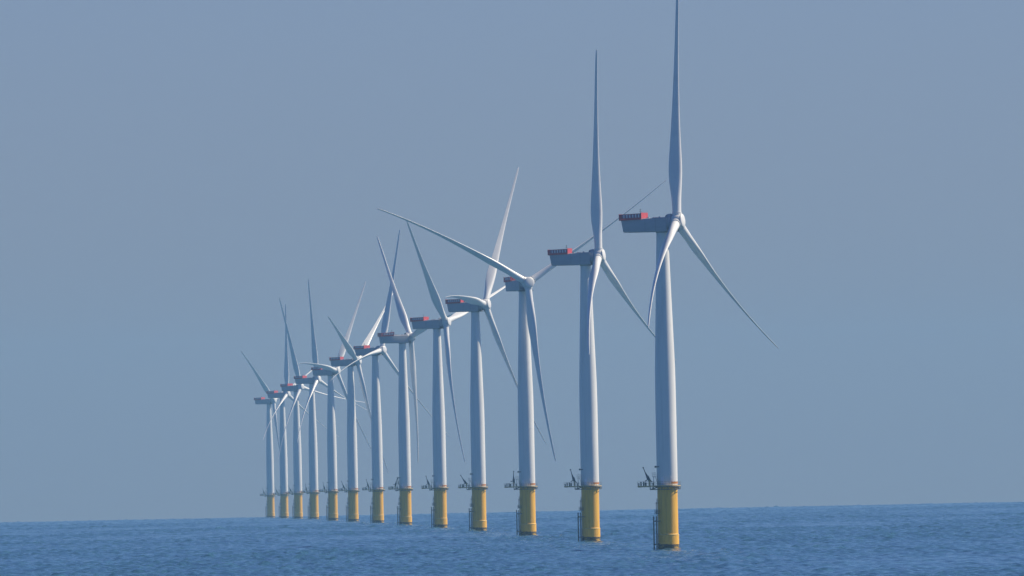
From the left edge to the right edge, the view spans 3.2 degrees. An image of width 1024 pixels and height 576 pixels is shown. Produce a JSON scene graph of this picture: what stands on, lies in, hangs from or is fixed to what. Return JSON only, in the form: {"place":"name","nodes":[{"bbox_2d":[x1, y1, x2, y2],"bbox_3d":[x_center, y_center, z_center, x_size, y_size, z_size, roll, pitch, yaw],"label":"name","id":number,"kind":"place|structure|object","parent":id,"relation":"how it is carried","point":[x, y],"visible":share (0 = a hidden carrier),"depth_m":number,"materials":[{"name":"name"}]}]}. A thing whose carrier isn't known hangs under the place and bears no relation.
{"place":"outdoors","nodes":[
{"label":"outdoors","id":0,"kind":"place"},
{"bbox_2d":[0,502,1023,575],"bbox_3d":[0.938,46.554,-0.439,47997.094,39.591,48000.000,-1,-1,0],"label":"sea","id":1,"kind":"structure","parent":0,"point":[960,539],"depth_m":6679.46,"materials":[{"name":"liquid"}]},
{"bbox_2d":[241,351,311,517],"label":"wind turbine","id":2,"kind":"object","parent":1,"relation":"in","point":[270,507],"visible":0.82,"depth_m":16952.78,"materials":[{"name":"white metal"}]},
{"bbox_2d":[263,304,338,517],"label":"wind turbine","id":3,"kind":"object","parent":1,"relation":"in","point":[283,495],"visible":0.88,"depth_m":16047.36,"materials":[{"name":"white metal"}]},
{"bbox_2d":[278,298,364,517],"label":"wind turbine","id":4,"kind":"object","parent":1,"relation":"in","point":[297,511],"visible":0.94,"depth_m":15140.50,"materials":[{"name":"white metal"}]},
{"bbox_2d":[294,280,370,518],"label":"wind turbine","id":5,"kind":"object","parent":1,"relation":"in","point":[313,382],"visible":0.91,"depth_m":14234.41,"materials":[{"name":"white metal"}]},
{"bbox_2d":[298,282,371,519],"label":"wind turbine","id":6,"kind":"object","parent":1,"relation":"in","point":[331,490],"visible":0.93,"depth_m":13329.00,"materials":[{"name":"white metal"}]},
{"bbox_2d":[328,293,392,521],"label":"wind turbine","id":7,"kind":"object","parent":1,"relation":"in","point":[352,514],"visible":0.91,"depth_m":12422.71,"materials":[{"name":"white metal"}]},
{"bbox_2d":[330,230,431,522],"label":"wind turbine","id":8,"kind":"object","parent":1,"relation":"in","point":[377,489],"visible":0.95,"depth_m":11516.85,"materials":[{"name":"white metal"}]},
{"bbox_2d":[377,236,452,524],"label":"wind turbine","id":9,"kind":"object","parent":1,"relation":"in","point":[404,477],"visible":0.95,"depth_m":10610.81,"materials":[{"name":"white metal"}]},
{"bbox_2d":[407,221,504,527],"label":"wind turbine","id":10,"kind":"object","parent":1,"relation":"in","point":[443,322],"visible":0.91,"depth_m":9703.86,"materials":[{"name":"white metal"}]},
{"bbox_2d":[445,167,546,530],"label":"wind turbine","id":11,"kind":"object","parent":1,"relation":"in","point":[474,306],"visible":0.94,"depth_m":8798.58,"materials":[{"name":"white metal"}]},
{"bbox_2d":[376,179,666,535],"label":"wind turbine","id":12,"kind":"object","parent":1,"relation":"in","point":[522,286],"visible":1,"depth_m":7891.42,"materials":[{"name":"white metal"}]},
{"bbox_2d":[548,49,675,541],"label":"wind turbine","id":13,"kind":"object","parent":1,"relation":"in","point":[595,258],"visible":0.97,"depth_m":6986.28,"materials":[{"name":"white metal"}]},
{"bbox_2d":[619,0,778,549],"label":"wind turbine","id":14,"kind":"object","parent":1,"relation":"in","point":[666,227],"visible":0.99,"depth_m":6080.18,"materials":[{"name":"white metal"}]},
{"bbox_2d":[0,0,1023,521],"label":"sky","id":15,"kind":"structure","parent":0,"point":[172,172],"materials":[{"name":"blue"}]}
]}

